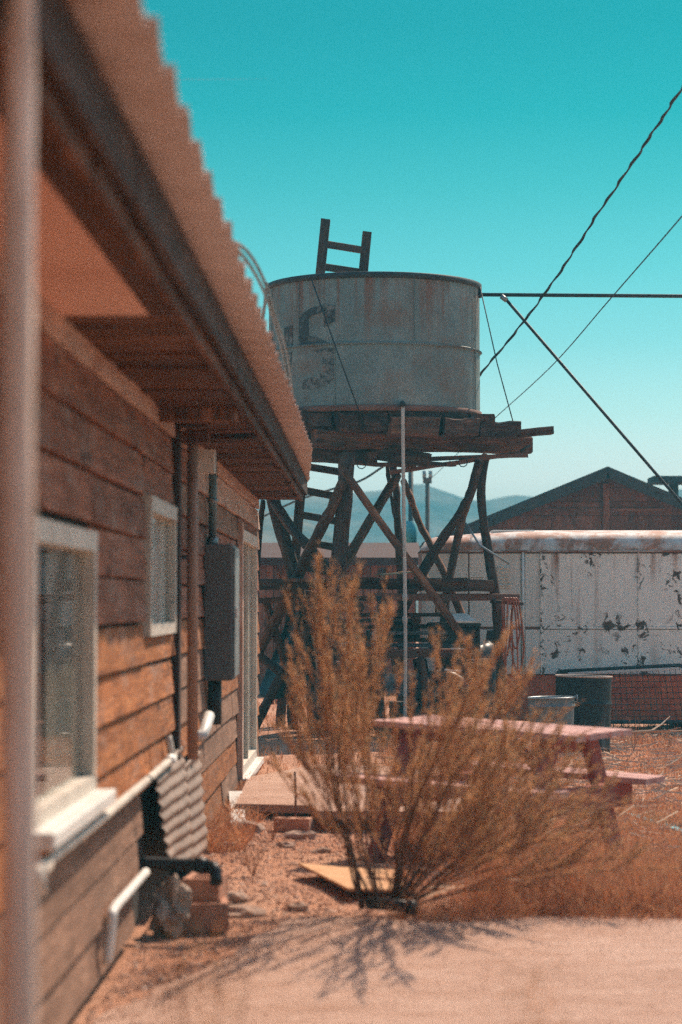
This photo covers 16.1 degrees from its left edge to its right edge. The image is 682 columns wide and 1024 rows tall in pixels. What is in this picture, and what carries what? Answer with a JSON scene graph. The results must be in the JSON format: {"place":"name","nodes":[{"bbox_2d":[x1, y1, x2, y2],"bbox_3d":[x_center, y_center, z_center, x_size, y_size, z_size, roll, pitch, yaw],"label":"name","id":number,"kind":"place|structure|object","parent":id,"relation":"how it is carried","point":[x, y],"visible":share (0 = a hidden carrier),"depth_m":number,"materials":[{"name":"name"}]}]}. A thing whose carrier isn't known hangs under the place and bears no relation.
{"place":"outdoors","nodes":[
{"label":"outdoors","id":0,"kind":"place"},
{"bbox_2d":[258,511,417,612],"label":"hills","id":1,"kind":"structure","parent":0,"point":[268,535],"depth_m":258.96,"materials":[{"name":"blue"}]},
{"bbox_2d":[68,642,681,1023],"bbox_3d":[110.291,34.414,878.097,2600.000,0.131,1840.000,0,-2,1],"label":"ground","id":2,"kind":"structure","parent":0,"point":[106,982],"depth_m":12.30,"materials":[{"name":"brown soil"}]},
{"bbox_2d":[0,0,312,1023],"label":"wooden house","id":3,"kind":"structure","parent":2,"relation":"on","point":[154,446],"depth_m":8.57,"materials":[{"name":"orange wood"}]},
{"bbox_2d":[34,516,115,850],"bbox_3d":[-0.929,0.542,8.207,0.150,1.030,1.780,0,-2,1],"label":"window","id":4,"kind":"structure","parent":3,"relation":"in","point":[70,799],"depth_m":8.53,"materials":[{"name":"beige paint"}]},
{"bbox_2d":[137,495,177,636],"bbox_3d":[-0.917,0.281,12.059,0.083,0.700,1.504,0,-2,1],"label":"window","id":5,"kind":"structure","parent":3,"relation":"in","point":[160,544],"depth_m":12.18,"materials":[{"name":"beige paint"}]},
{"bbox_2d":[234,530,263,782],"bbox_3d":[-0.788,1.196,20.655,0.140,2.065,2.750,0,-2,1],"label":"sliding door","id":6,"kind":"structure","parent":3,"relation":"in","point":[252,763],"depth_m":21.42,"materials":[{"name":"beige paint"}]},
{"bbox_2d":[153,746,207,870],"bbox_3d":[-0.840,1.652,13.064,0.094,0.772,3.289,0,-2,1],"label":"corrugated sheet","id":7,"kind":"object","parent":2,"relation":"on","point":[179,790],"visible":0.86,"depth_m":12.77,"materials":[{"name":"silver metal"}]},
{"bbox_2d":[185,895,228,930],"bbox_3d":[-0.632,1.871,11.296,0.200,0.125,0.360,0,-2,-5],"label":"hollow block","id":8,"kind":"object","parent":2,"relation":"on","point":[207,914],"depth_m":11.12,"materials":[{"name":"concrete"}]},
{"bbox_2d":[183,872,227,900],"bbox_3d":[-0.636,1.760,11.370,0.170,0.100,0.300,0,-2,6],"label":"hollow block","id":9,"kind":"object","parent":8,"relation":"on","point":[200,886],"depth_m":11.22,"materials":[{"name":"ceramic"}]},
{"bbox_2d":[205,812,235,833],"bbox_3d":[-0.758,1.989,15.291,0.190,0.199,0.212,0,-2,1],"label":"dry sprig","id":10,"kind":"object","parent":2,"relation":"on","point":[220,821],"visible":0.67,"depth_m":15.26,"materials":[{"name":"brown plant"}]},
{"bbox_2d":[217,841,235,849],"bbox_3d":[-0.697,2.040,14.725,0.138,0.069,0.111,0,-2,1],"label":"stone","id":11,"kind":"object","parent":2,"relation":"on","point":[227,845],"visible":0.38,"depth_m":14.69,"materials":[{"name":"brown stone"}]},
{"bbox_2d":[229,791,244,822],"bbox_3d":[-0.730,2.077,16.944,0.100,0.023,2.006,0,0,-3],"label":"white board","id":12,"kind":"object","parent":2,"relation":"on","point":[234,794],"visible":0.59,"depth_m":17.34,"materials":[{"name":"paint"}]},
{"bbox_2d":[229,904,266,917],"bbox_3d":[-0.477,1.954,11.797,0.236,0.079,0.156,0,-2,1],"label":"stone","id":13,"kind":"object","parent":2,"relation":"on","point":[241,911],"visible":0.69,"depth_m":11.76,"materials":[{"name":"grey stone"}]},
{"bbox_2d":[231,819,265,833],"bbox_3d":[-0.633,2.086,15.938,0.276,0.120,0.181,1,-2,-18],"label":"stone","id":14,"kind":"object","parent":2,"relation":"on","point":[260,826],"visible":0.33,"depth_m":15.90,"materials":[{"name":"beige stone"}]},
{"bbox_2d":[233,835,267,876],"bbox_3d":[-0.509,1.896,13.318,0.160,0.242,0.188,-1,-2,26],"label":"dry sprig","id":15,"kind":"object","parent":2,"relation":"on","point":[248,860],"visible":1,"depth_m":13.34,"materials":[{"name":"brown plant"}]},
{"bbox_2d":[275,841,295,847],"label":"stone","id":16,"kind":"object","parent":2,"relation":"on","point":[286,844],"visible":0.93,"depth_m":14.78,"materials":[{"name":"grey stone"}]},
{"bbox_2d":[274,817,312,831],"bbox_3d":[-0.317,2.082,16.117,0.240,0.085,0.130,0,-2,11],"label":"brick","id":17,"kind":"object","parent":2,"relation":"on","point":[299,823],"visible":0.7,"depth_m":16.05,"materials":[{"name":"brick"}]},
{"bbox_2d":[294,772,296,816],"bbox_3d":[-0.308,1.955,16.281,0.022,0.410,0.016,0,-2,1],"label":"steel rod","id":18,"kind":"object","parent":2,"relation":"on","point":[295,806],"visible":0.5,"depth_m":16.28,"materials":[{"name":"brown metal"}]},
{"bbox_2d":[286,902,309,911],"bbox_3d":[-0.215,1.964,11.988,0.125,0.064,0.078,0,-2,1],"label":"stone","id":19,"kind":"object","parent":2,"relation":"on","point":[299,907],"visible":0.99,"depth_m":11.96,"materials":[{"name":"grey stone"}]},
{"bbox_2d":[283,830,316,839],"bbox_3d":[-0.261,2.074,15.468,0.218,0.078,0.136,0,-2,1],"label":"stone","id":20,"kind":"object","parent":2,"relation":"on","point":[303,835],"visible":0.88,"depth_m":15.43,"materials":[{"name":"grey stone"}]},
{"bbox_2d":[310,847,331,853],"bbox_3d":[-0.119,2.035,14.515,0.134,0.050,0.062,0,-2,1],"label":"stone","id":21,"kind":"object","parent":2,"relation":"on","point":[320,850],"visible":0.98,"depth_m":14.49,"materials":[{"name":"grey stone"}]},
{"bbox_2d":[275,218,371,725],"bbox_3d":[-0.215,-0.491,29.627,1.331,6.195,0.401,2,-3,-38],"label":"wooden ladder","id":22,"kind":"object","parent":2,"relation":"on","point":[323,266],"visible":0.22,"depth_m":29.54,"materials":[{"name":"brown wood"}]},
{"bbox_2d":[257,543,419,687],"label":"shed","id":23,"kind":"structure","parent":2,"relation":"on","point":[379,558],"depth_m":39.97,"materials":[{"name":"grey metal"}]},
{"bbox_2d":[236,764,460,829],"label":"concrete slab","id":24,"kind":"structure","parent":2,"relation":"on","point":[267,793],"depth_m":17.40,"materials":[{"name":"concrete"}]},
{"bbox_2d":[348,673,356,734],"bbox_3d":[0.136,2.194,27.543,0.110,0.806,0.038,6,-29,-10],"label":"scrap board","id":25,"kind":"object","parent":2,"relation":"on","point":[349,699],"visible":0.17,"depth_m":27.58,"materials":[{"name":"brown wood"}]},
{"bbox_2d":[361,633,377,733],"bbox_3d":[0.327,1.982,27.843,0.092,1.228,0.038,-4,-19,-4],"label":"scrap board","id":26,"kind":"object","parent":2,"relation":"on","point":[374,728],"visible":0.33,"depth_m":27.82,"materials":[{"name":"brown wood"}]},
{"bbox_2d":[373,647,379,730],"bbox_3d":[0.412,2.077,28.321,0.118,1.075,0.035,-9,-23,24],"label":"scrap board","id":27,"kind":"object","parent":2,"relation":"on","point":[378,712],"visible":0.05,"depth_m":28.20,"materials":[{"name":"brown wood"}]},
{"bbox_2d":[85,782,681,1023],"bbox_3d":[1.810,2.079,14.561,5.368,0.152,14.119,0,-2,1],"label":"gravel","id":28,"kind":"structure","parent":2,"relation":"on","point":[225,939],"depth_m":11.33,"materials":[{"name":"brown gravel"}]},
{"bbox_2d":[148,873,191,937],"bbox_3d":[-0.790,1.822,11.054,0.194,0.340,0.253,-1,-2,21],"label":"rock","id":29,"kind":"object","parent":28,"relation":"on","point":[172,900],"visible":0.95,"depth_m":11.03,"materials":[{"name":"stone"}]},
{"bbox_2d":[226,891,249,902],"bbox_3d":[-0.549,1.953,12.236,0.178,0.074,0.112,0,-2,1],"label":"stone","id":30,"kind":"object","parent":28,"relation":"on","point":[239,896],"visible":0.61,"depth_m":12.20,"materials":[{"name":"grey stone"}]},
{"bbox_2d":[261,808,286,839],"bbox_3d":[-0.428,1.970,15.286,0.185,0.224,0.191,0,-2,1],"label":"dry sprig","id":31,"kind":"object","parent":28,"relation":"on","point":[273,836],"visible":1,"depth_m":15.28,"materials":[{"name":"brown plant"}]},
{"bbox_2d":[298,863,402,891],"bbox_3d":[0.044,1.939,12.862,0.571,0.054,1.250,0,-2,1],"label":"plywood sheet","id":32,"kind":"object","parent":28,"relation":"on","point":[340,876],"visible":0.47,"depth_m":12.88,"materials":[{"name":"beige wood"}]},
{"bbox_2d":[365,897,418,915],"bbox_3d":[0.243,1.896,11.634,0.273,0.073,0.070,-2,-3,37],"label":"black hose end","id":33,"kind":"object","parent":2,"relation":"on","point":[371,902],"visible":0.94,"depth_m":11.61,"materials":[{"name":"plastic"}]},
{"bbox_2d":[391,658,403,700],"bbox_3d":[0.710,2.129,28.536,0.166,1.002,0.036,13,-31,-41],"label":"scrap board","id":34,"kind":"object","parent":2,"relation":"on","point":[396,666],"visible":0.07,"depth_m":28.63,"materials":[{"name":"wood"}]},
{"bbox_2d":[257,271,553,735],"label":"water tower","id":35,"kind":"structure","parent":2,"relation":"on","point":[385,366],"depth_m":27.07,"materials":[{"name":"metal"}]},
{"bbox_2d":[258,607,307,698],"bbox_3d":[-0.672,1.609,27.812,0.616,1.079,0.223,-1,-2,18],"label":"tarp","id":36,"kind":"object","parent":35,"relation":"hanging from","point":[269,677],"visible":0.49,"depth_m":27.79,"materials":[{"name":"blue plastic"}]},
{"bbox_2d":[335,661,377,701],"bbox_3d":[0.186,1.975,28.146,0.498,0.460,0.620,0,-2,1],"label":"dark crate","id":37,"kind":"object","parent":35,"relation":"on","point":[337,665],"visible":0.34,"depth_m":27.85,"materials":[{"name":"wood"}]},
{"bbox_2d":[365,630,372,642],"bbox_3d":[0.340,1.423,27.624,0.120,0.144,0.140,0,-2,1],"label":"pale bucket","id":38,"kind":"object","parent":35,"relation":"on","point":[368,636],"visible":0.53,"depth_m":27.57,"materials":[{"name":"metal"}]},
{"bbox_2d":[387,619,420,637],"bbox_3d":[0.727,1.364,28.162,0.398,0.248,0.420,0,-2,1],"label":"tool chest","id":39,"kind":"object","parent":35,"relation":"on","point":[402,636],"visible":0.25,"depth_m":27.96,"materials":[{"name":"metal"}]},
{"bbox_2d":[355,643,459,647],"bbox_3d":[0.810,1.519,27.530,1.327,0.045,0.206,2,-3,-23],"label":"stacked board","id":40,"kind":"object","parent":35,"relation":"on","point":[415,645],"visible":0.62,"depth_m":27.45,"materials":[{"name":"wood"}]},
{"bbox_2d":[355,638,422,641],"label":"stacked board","id":41,"kind":"object","parent":40,"relation":"on","point":[402,639],"visible":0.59,"depth_m":27.52,"materials":[{"name":"brown wood"}]},
{"bbox_2d":[367,631,447,634],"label":"stacked board","id":42,"kind":"object","parent":41,"relation":"on","point":[416,633],"visible":0.78,"depth_m":27.52,"materials":[{"name":"brown wood"}]},
{"bbox_2d":[344,624,433,628],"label":"stacked board","id":43,"kind":"object","parent":42,"relation":"on","point":[400,626],"visible":0.64,"depth_m":27.60,"materials":[{"name":"brown wood"}]},
{"bbox_2d":[340,618,411,622],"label":"stacked board","id":44,"kind":"object","parent":43,"relation":"on","point":[393,619],"visible":0.5,"depth_m":27.63,"materials":[{"name":"brown wood"}]},
{"bbox_2d":[353,613,457,616],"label":"stacked board","id":45,"kind":"object","parent":44,"relation":"on","point":[411,615],"visible":0.53,"depth_m":27.73,"materials":[{"name":"brown wood"}]},
{"bbox_2d":[411,617,420,630],"bbox_3d":[0.861,1.305,27.823,0.115,0.201,0.140,0,-2,1],"label":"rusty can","id":46,"kind":"object","parent":35,"relation":"on","point":[415,621],"visible":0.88,"depth_m":27.76,"materials":[{"name":"grey metal"}]},
{"bbox_2d":[427,622,480,648],"bbox_3d":[1.300,1.424,27.903,0.606,0.301,0.520,0,-2,1],"label":"dark crate","id":47,"kind":"object","parent":35,"relation":"on","point":[468,628],"visible":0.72,"depth_m":27.65,"materials":[{"name":"metal"}]},
{"bbox_2d":[452,613,476,621],"bbox_3d":[1.344,1.179,26.961,0.362,0.098,0.218,2,-3,-40],"label":"pale sheet","id":48,"kind":"object","parent":47,"relation":"on","point":[462,617],"visible":1,"depth_m":26.94,"materials":[{"name":"beige paint"}]},
{"bbox_2d":[451,659,492,698],"bbox_3d":[1.481,1.884,27.383,0.459,0.437,0.520,0,-2,1],"label":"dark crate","id":49,"kind":"object","parent":35,"relation":"on","point":[458,663],"visible":0.36,"depth_m":27.13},
{"bbox_2d":[501,597,524,702],"bbox_3d":[1.903,1.529,26.765,0.260,1.171,0.175,0,-2,1],"label":"garden hose","id":50,"kind":"object","parent":35,"relation":"hanging from","point":[509,611],"visible":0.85,"depth_m":26.75,"materials":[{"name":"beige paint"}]},
{"bbox_2d":[480,87,681,375],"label":"power cable","id":51,"kind":"object","parent":35,"relation":"attached to","point":[675,97],"visible":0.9,"depth_m":24.26,"materials":[{"name":"black rubber"}]},
{"bbox_2d":[482,293,681,505],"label":"overhead wire","id":52,"kind":"object","parent":35,"relation":"attached to","point":[503,297],"visible":1,"depth_m":28.02,"materials":[{"name":"metal"}]},
{"bbox_2d":[389,701,423,730],"bbox_3d":[0.753,2.359,27.774,0.409,0.360,0.520,0,-2,1],"label":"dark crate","id":53,"kind":"object","parent":2,"relation":"on","point":[399,708],"visible":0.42,"depth_m":27.53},
{"bbox_2d":[406,472,416,658],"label":"utility pole","id":54,"kind":"object","parent":2,"relation":"on","point":[411,531],"visible":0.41,"depth_m":47.93,"materials":[{"name":"metal"}]},
{"bbox_2d":[264,467,383,516],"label":"overhead wire","id":55,"kind":"object","parent":54,"relation":"attached to","point":[358,481],"visible":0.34,"depth_m":45.16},
{"bbox_2d":[412,658,436,714],"bbox_3d":[0.982,2.122,27.655,0.166,0.958,0.034,-4,-25,-14],"label":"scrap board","id":56,"kind":"object","parent":2,"relation":"on","point":[415,665],"visible":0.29,"depth_m":27.77,"materials":[{"name":"grey wood"}]},
{"bbox_2d":[422,471,431,534],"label":"utility pole","id":57,"kind":"object","parent":2,"relation":"on","point":[426,481],"visible":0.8,"depth_m":61.99,"materials":[{"name":"metal"}]},
{"bbox_2d":[407,669,474,716],"bbox_3d":[1.113,2.132,26.879,0.766,0.764,0.284,0,-2,1],"label":"tyre","id":58,"kind":"object","parent":2,"relation":"on","point":[417,697],"visible":0.3,"depth_m":26.84,"materials":[{"name":"black rubber"}]},
{"bbox_2d":[204,693,681,923],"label":"dry grass","id":59,"kind":"structure","parent":2,"relation":"on","point":[630,892],"depth_m":12.34,"materials":[{"name":"brown plant"}]},
{"bbox_2d":[440,658,449,715],"bbox_3d":[1.184,2.005,27.526,0.093,1.157,0.037,-11,-25,37],"label":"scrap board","id":60,"kind":"object","parent":2,"relation":"on","point":[446,662],"visible":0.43,"depth_m":27.60,"materials":[{"name":"wood"}]},
{"bbox_2d":[434,641,496,718],"bbox_3d":[1.477,1.877,28.284,0.991,1.405,1.240,0,-2,1],"label":"tarp heap","id":61,"kind":"object","parent":2,"relation":"on","point":[486,650],"visible":0.13,"depth_m":27.98,"materials":[{"name":"black plastic"}]},
{"bbox_2d":[260,541,679,909],"bbox_3d":[0.586,1.031,11.311,2.039,1.788,2.581,0,-2,1],"label":"desert shrub","id":62,"kind":"object","parent":2,"relation":"on","point":[424,764],"visible":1,"depth_m":11.40,"materials":[{"name":"brown plant"}]},
{"bbox_2d":[485,630,493,643],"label":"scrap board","id":63,"kind":"object","parent":2,"relation":"on","point":[490,635],"visible":0.12,"depth_m":28.83,"materials":[{"name":"grey wood"}]},
{"bbox_2d":[326,715,664,864],"bbox_3d":[0.938,1.703,14.345,1.426,0.884,1.644,1,-1,31],"label":"picnic table","id":64,"kind":"object","parent":2,"relation":"on","point":[624,785],"visible":0.38,"depth_m":14.26,"materials":[{"name":"red paint"}]},
{"bbox_2d":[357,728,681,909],"bbox_3d":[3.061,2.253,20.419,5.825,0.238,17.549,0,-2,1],"label":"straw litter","id":65,"kind":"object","parent":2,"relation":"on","point":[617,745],"visible":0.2,"depth_m":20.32,"materials":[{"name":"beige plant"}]},
{"bbox_2d":[384,530,681,728],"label":"camp trailer","id":66,"kind":"object","parent":2,"relation":"on","point":[599,598],"visible":0.57,"depth_m":29.45,"materials":[{"name":"white metal"}]},
{"bbox_2d":[419,466,681,548],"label":"barn","id":67,"kind":"structure","parent":2,"relation":"on","point":[607,498],"depth_m":45.01,"materials":[{"name":"brown wood"}]},
{"bbox_2d":[527,695,577,740],"bbox_3d":[2.145,2.142,24.514,0.508,0.581,0.494,-1,-2,1],"label":"washtub","id":68,"kind":"object","parent":2,"relation":"on","point":[557,703],"visible":0.44,"depth_m":24.33,"materials":[{"name":"metal"}]},
{"bbox_2d":[555,674,612,754],"bbox_3d":[2.531,2.145,25.310,0.609,0.870,0.609,1,-2,1],"label":"oil drum","id":69,"kind":"object","parent":2,"relation":"on","point":[593,707],"visible":0.53,"depth_m":25.06,"materials":[{"name":"black paint"}]},
{"bbox_2d":[556,663,681,723],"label":"fence","id":70,"kind":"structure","parent":2,"relation":"on","point":[647,668],"depth_m":29.02,"materials":[{"name":"metal"}]},
{"bbox_2d":[626,716,641,749],"bbox_3d":[3.163,2.374,25.989,0.213,0.396,0.152,-2,-3,36],"label":"dry sprig","id":71,"kind":"object","parent":2,"relation":"on","point":[634,734],"visible":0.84,"depth_m":25.98,"materials":[{"name":"beige plant"}]},
{"bbox_2d":[619,716,681,736],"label":"stick","id":72,"kind":"object","parent":2,"relation":"on","point":[648,731],"visible":0.85,"depth_m":25.94,"materials":[{"name":"wood"}]},
{"bbox_2d":[632,788,672,804],"bbox_3d":[2.373,2.224,18.778,0.414,0.147,0.214,0,-2,11],"label":"stick","id":73,"kind":"object","parent":2,"relation":"on","point":[660,796],"visible":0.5,"depth_m":18.82,"materials":[{"name":"wood"}]},
{"bbox_2d":[634,755,681,770],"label":"stick","id":74,"kind":"object","parent":2,"relation":"on","point":[662,766],"visible":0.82,"depth_m":22.21,"materials":[{"name":"wood"}]},
{"bbox_2d":[647,476,681,495],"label":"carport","id":75,"kind":"object","parent":2,"relation":"on","point":[673,482],"visible":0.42,"depth_m":52.06,"materials":[{"name":"metal"}]},
{"bbox_2d":[657,784,681,789],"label":"stick","id":76,"kind":"object","parent":2,"relation":"on","point":[677,785],"visible":0.47,"depth_m":20.36,"materials":[{"name":"wood"}]},
{"bbox_2d":[662,724,677,750],"bbox_3d":[3.412,2.353,25.074,0.154,0.326,0.204,0,-2,1],"label":"dry sprig","id":77,"kind":"object","parent":2,"relation":"on","point":[669,738],"visible":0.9,"depth_m":25.08,"materials":[{"name":"beige plant"}]},
{"bbox_2d":[92,916,681,1023],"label":"pavement","id":78,"kind":"structure","parent":0,"point":[604,989],"depth_m":9.70,"materials":[{"name":"concrete"}]},
{"bbox_2d":[151,916,269,1023],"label":"dry weed","id":79,"kind":"object","parent":78,"relation":"on","point":[191,992],"visible":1,"depth_m":5.17,"materials":[{"name":"brown plant"}]},
{"bbox_2d":[141,0,681,500],"label":"sky","id":80,"kind":"structure","parent":0,"point":[480,141],"materials":[{"name":"blue"}]},
{"bbox_2d":[255,484,681,565],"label":"hills","id":81,"kind":"structure","parent":0,"point":[444,505],"depth_m":378.42,"materials":[{"name":"blue"}]},
{"bbox_2d":[482,952,600,1023],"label":"dry weed","id":82,"kind":"object","parent":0,"point":[530,1010],"visible":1,"depth_m":4.97,"materials":[{"name":"brown plant"}]},
{"bbox_2d":[432,216,681,477],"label":"overhead wire","id":83,"kind":"object","parent":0,"point":[593,318],"visible":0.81,"depth_m":25.84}
]}

